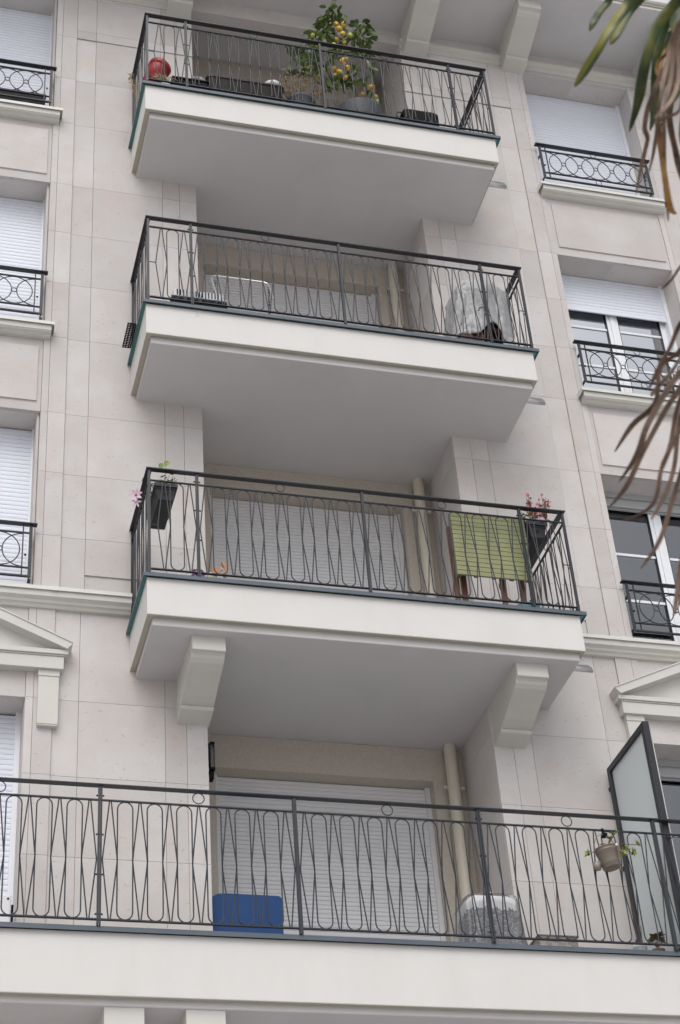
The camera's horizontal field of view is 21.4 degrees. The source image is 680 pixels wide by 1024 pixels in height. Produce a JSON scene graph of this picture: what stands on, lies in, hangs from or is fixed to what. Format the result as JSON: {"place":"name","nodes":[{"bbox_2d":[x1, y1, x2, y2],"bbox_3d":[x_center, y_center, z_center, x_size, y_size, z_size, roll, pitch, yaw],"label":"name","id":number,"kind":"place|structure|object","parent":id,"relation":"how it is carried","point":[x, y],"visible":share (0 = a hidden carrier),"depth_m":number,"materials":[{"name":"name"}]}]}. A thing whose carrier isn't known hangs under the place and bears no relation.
{"place":"outdoors","nodes":[
{"label":"outdoors","id":0,"kind":"place"},
{"bbox_2d":[0,894,13,921],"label":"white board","id":1,"kind":"object","parent":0,"point":[7,907],"visible":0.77,"depth_m":12.32,"materials":[{"name":"white plastic"}]},
{"label":"ground","id":2,"kind":"structure","parent":0,"visible":0},
{"bbox_2d":[0,0,679,1023],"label":"apartment building","id":3,"kind":"structure","parent":2,"relation":"on","point":[410,750],"depth_m":15.21,"materials":[{"name":"stone"}]},
{"bbox_2d":[0,713,20,918],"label":"window","id":4,"kind":"structure","parent":3,"relation":"in","point":[10,726],"depth_m":13.23,"materials":[{"name":"white plastic"}]},
{"bbox_2d":[0,428,33,583],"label":"window","id":5,"kind":"structure","parent":3,"relation":"in","point":[16,446],"depth_m":14.87,"materials":[{"name":"white plastic"}]},
{"bbox_2d":[0,197,44,319],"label":"window","id":6,"kind":"structure","parent":3,"relation":"in","point":[21,221],"depth_m":16.57,"materials":[{"name":"white plastic"}]},
{"bbox_2d":[0,88,45,104],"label":"window box","id":7,"kind":"object","parent":3,"relation":"on","point":[22,95],"visible":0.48,"depth_m":17.42,"materials":[{"name":"black"}]},
{"bbox_2d":[0,7,52,105],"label":"window","id":8,"kind":"structure","parent":3,"relation":"in","point":[24,36],"depth_m":18.29,"materials":[{"name":"white plastic"}]},
{"bbox_2d":[122,322,136,347],"bbox_3d":[-1.804,-1.511,15.426,0.075,0.009,0.309,6,-38,-14],"label":"perforated ledge","id":9,"kind":"object","parent":3,"relation":"attached to","point":[131,335],"visible":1,"depth_m":15.42,"materials":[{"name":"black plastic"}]},
{"bbox_2d":[127,73,138,100],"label":"dry grass","id":10,"kind":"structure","parent":3,"relation":"on","point":[131,82],"depth_m":17.29,"materials":[{"name":"plant"}]},
{"bbox_2d":[129,461,177,529],"bbox_3d":[-1.482,-0.155,14.154,0.365,0.405,0.468,6,-38,-14],"label":"railing planter","id":11,"kind":"object","parent":3,"relation":"hanging from","point":[155,499],"visible":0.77,"depth_m":14.04,"materials":[{"name":"black plastic"}]},
{"bbox_2d":[142,57,177,82],"bbox_3d":[-1.707,-4.088,17.038,0.317,0.472,0.248,6,-38,-14],"label":"flower pot","id":12,"kind":"object","parent":3,"relation":"on","point":[152,71],"visible":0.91,"depth_m":17.04,"materials":[{"name":"red ceramic"}]},
{"bbox_2d":[171,75,208,89],"bbox_3d":[-1.428,-3.950,17.023,0.360,0.194,0.220,6,-38,-14],"label":"plastic box","id":13,"kind":"object","parent":3,"relation":"on","point":[204,83],"visible":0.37,"depth_m":16.98,"materials":[{"name":"black plastic"}]},
{"bbox_2d":[170,289,227,308],"bbox_3d":[-1.227,-1.707,15.427,0.490,0.276,0.292,6,-38,-14],"label":"storage crate","id":14,"kind":"object","parent":3,"relation":"on","point":[211,297],"visible":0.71,"depth_m":15.35,"materials":[{"name":"white plastic"}]},
{"bbox_2d":[208,741,214,781],"bbox_3d":[-0.990,1.899,13.668,0.069,0.310,0.120,6,-38,-14],"label":"wall lamp","id":15,"kind":"object","parent":3,"relation":"attached to","point":[211,751],"visible":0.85,"depth_m":13.63,"materials":[{"name":"black plastic"}]},
{"bbox_2d":[211,561,228,578],"bbox_3d":[-0.918,0.506,13.797,0.132,0.293,0.035,6,-38,-14],"label":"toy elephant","id":16,"kind":"object","parent":3,"relation":"on","point":[222,569],"visible":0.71,"depth_m":13.83},
{"bbox_2d":[205,74,283,101],"bbox_3d":[-0.923,-3.920,17.226,0.766,0.322,0.281,6,-38,-14],"label":"plastic box","id":17,"kind":"object","parent":3,"relation":"on","point":[245,85],"visible":0.41,"depth_m":17.17,"materials":[{"name":"black plastic"}]},
{"bbox_2d":[265,80,280,84],"bbox_3d":[-0.654,-4.079,17.442,0.190,0.153,0.190,6,-38,-14],"label":"bowl","id":18,"kind":"object","parent":17,"relation":"on","point":[274,81],"visible":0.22,"depth_m":17.39,"materials":[{"name":"white ceramic"}]},
{"bbox_2d":[211,275,280,315],"bbox_3d":[-0.836,-1.829,15.894,0.544,0.977,0.573,6,-38,-14],"label":"drying rack","id":19,"kind":"object","parent":3,"relation":"on","point":[242,279],"visible":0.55,"depth_m":16.10,"materials":[{"name":"metal"}]},
{"bbox_2d":[212,893,283,933],"bbox_3d":[-0.696,3.163,12.944,0.523,0.733,0.360,6,-38,-14],"label":"blue cabinet","id":20,"kind":"object","parent":3,"relation":"on","point":[246,910],"visible":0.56,"depth_m":12.94,"materials":[{"name":"plastic"}]},
{"bbox_2d":[203,271,378,327],"bbox_3d":[-0.447,-1.435,17.425,1.795,2.115,0.068,6,-38,-14],"label":"window","id":21,"kind":"structure","parent":3,"relation":"in","point":[279,289],"depth_m":17.96,"materials":[{"name":"white plastic"}]},
{"bbox_2d":[280,67,325,106],"bbox_3d":[-0.401,-3.948,17.500,0.514,0.628,0.519,-30,-44,30],"label":"dried plant","id":22,"kind":"object","parent":3,"relation":"on","point":[307,97],"visible":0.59,"depth_m":17.45,"materials":[{"name":"plant"}]},
{"bbox_2d":[210,495,407,594],"bbox_3d":[-0.258,0.794,15.740,1.795,2.115,0.068,6,-38,-14],"label":"window","id":23,"kind":"structure","parent":3,"relation":"in","point":[246,565],"depth_m":16.11,"materials":[{"name":"white plastic"}]},
{"bbox_2d":[215,774,445,940],"bbox_3d":[-0.079,3.047,14.031,1.819,2.115,0.068,6,-38,-14],"label":"window","id":24,"kind":"structure","parent":3,"relation":"in","point":[222,783],"depth_m":14.28,"materials":[{"name":"white plastic"}]},
{"bbox_2d":[281,0,382,117],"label":"lemon tree","id":25,"kind":"object","parent":3,"relation":"on","point":[325,34],"visible":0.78,"depth_m":18.16,"materials":[{"name":"leaf"},{"name":"lemon fruit"},{"name":"bark"}]},
{"bbox_2d":[395,109,438,125],"bbox_3d":[0.742,-3.779,17.729,0.457,0.480,0.240,6,-38,-14],"label":"plastic basket","id":26,"kind":"object","parent":3,"relation":"on","point":[420,115],"visible":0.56,"depth_m":17.67,"materials":[{"name":"black plastic"}]},
{"bbox_2d":[444,279,514,345],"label":"covered chairs","id":27,"kind":"object","parent":3,"relation":"on","point":[479,308],"visible":0.52,"depth_m":16.27,"materials":[{"name":"grey plastic"}]},
{"bbox_2d":[446,513,532,604],"bbox_3d":[1.204,0.450,14.451,0.641,0.942,0.159,6,-38,-14],"label":"folding table","id":28,"kind":"object","parent":3,"relation":"on","point":[482,548],"visible":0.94,"depth_m":14.45,"materials":[{"name":"green paint"}]},
{"bbox_2d":[518,604,539,606],"bbox_3d":[1.485,0.806,14.258,0.220,0.105,0.200,6,-38,-14],"label":"blue tray","id":29,"kind":"object","parent":3,"relation":"on","point":[528,605],"visible":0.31,"depth_m":14.20,"materials":[{"name":"teal plastic"}]},
{"bbox_2d":[521,493,551,563],"bbox_3d":[1.584,0.136,14.931,0.333,0.466,0.463,6,-38,-14],"label":"railing planter","id":30,"kind":"object","parent":3,"relation":"hanging from","point":[540,529],"visible":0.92,"depth_m":14.74,"materials":[{"name":"black plastic"}]},
{"bbox_2d":[530,934,578,946],"bbox_3d":[1.492,3.117,12.658,0.305,0.168,0.320,6,-38,-14],"label":"clear box","id":31,"kind":"object","parent":3,"relation":"on","point":[554,943],"visible":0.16,"depth_m":12.61,"materials":[{"name":"plastic"}]},
{"bbox_2d":[525,93,639,194],"bbox_3d":[2.589,-3.844,19.493,1.208,1.859,0.068,6,-38,-14],"label":"window","id":32,"kind":"structure","parent":3,"relation":"in","point":[554,121],"depth_m":19.70,"materials":[{"name":"white plastic"}]},
{"bbox_2d":[584,828,640,871],"bbox_3d":[1.945,2.397,12.866,0.453,0.344,0.170,6,-38,-14],"label":"potted plant","id":33,"kind":"object","parent":3,"relation":"hanging from","point":[608,854],"visible":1,"depth_m":12.77,"materials":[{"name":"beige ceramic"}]},
{"bbox_2d":[561,275,679,397],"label":"window","id":34,"kind":"structure","parent":3,"relation":"in","point":[600,311],"depth_m":18.06,"materials":[{"name":"white plastic"}]},
{"bbox_2d":[629,896,646,949],"bbox_3d":[2.126,3.001,12.892,0.104,0.548,0.104,6,-38,-14],"label":"white pot","id":35,"kind":"object","parent":3,"relation":"on","point":[640,947],"visible":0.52,"depth_m":12.79,"materials":[{"name":"white ceramic"}]},
{"bbox_2d":[604,491,679,641],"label":"window","id":36,"kind":"structure","parent":3,"relation":"in","point":[634,539],"depth_m":16.32,"materials":[{"name":"white"}]},
{"bbox_2d":[607,721,679,950],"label":"privacy screen","id":37,"kind":"object","parent":3,"relation":"on","point":[635,789],"visible":0.75,"depth_m":13.57,"materials":[{"name":"white glass"}]},
{"bbox_2d":[648,931,665,950],"bbox_3d":[2.263,3.121,12.839,0.142,0.276,0.109,6,-38,-14],"label":"potted succulent","id":38,"kind":"object","parent":3,"relation":"on","point":[653,937],"visible":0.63,"depth_m":12.86,"materials":[{"name":"green plant"}]},
{"bbox_2d":[657,759,679,874],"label":"window","id":39,"kind":"structure","parent":3,"relation":"in","point":[669,770],"depth_m":14.80,"materials":[{"name":"white"}]},
{"bbox_2d":[574,0,679,615],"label":"palm tree","id":40,"kind":"object","parent":2,"relation":"on","point":[662,42],"visible":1,"depth_m":4.40,"materials":[{"name":"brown plant"}]},
{"bbox_3d":[1.079,3.092,12.937,0.295,0.598,0.280,6,-38,-14],"label":"side table","id":41,"kind":"object","parent":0,"visible":0},
{"bbox_2d":[457,895,522,943],"bbox_3d":[1.076,3.075,12.953,0.426,0.550,0.412,6,-38,-14],"label":"tablecloth","id":42,"kind":"object","parent":41,"relation":"on","point":[467,918],"visible":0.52,"depth_m":12.87,"materials":[{"name":"fabric"}]},
{"bbox_2d":[453,892,527,944],"bbox_3d":[1.069,3.061,12.964,0.494,0.546,0.480,6,-38,-14],"label":"plastic sheet","id":43,"kind":"object","parent":42,"relation":"on","point":[466,897],"visible":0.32,"depth_m":13.02,"materials":[{"name":"plastic"}]}
]}

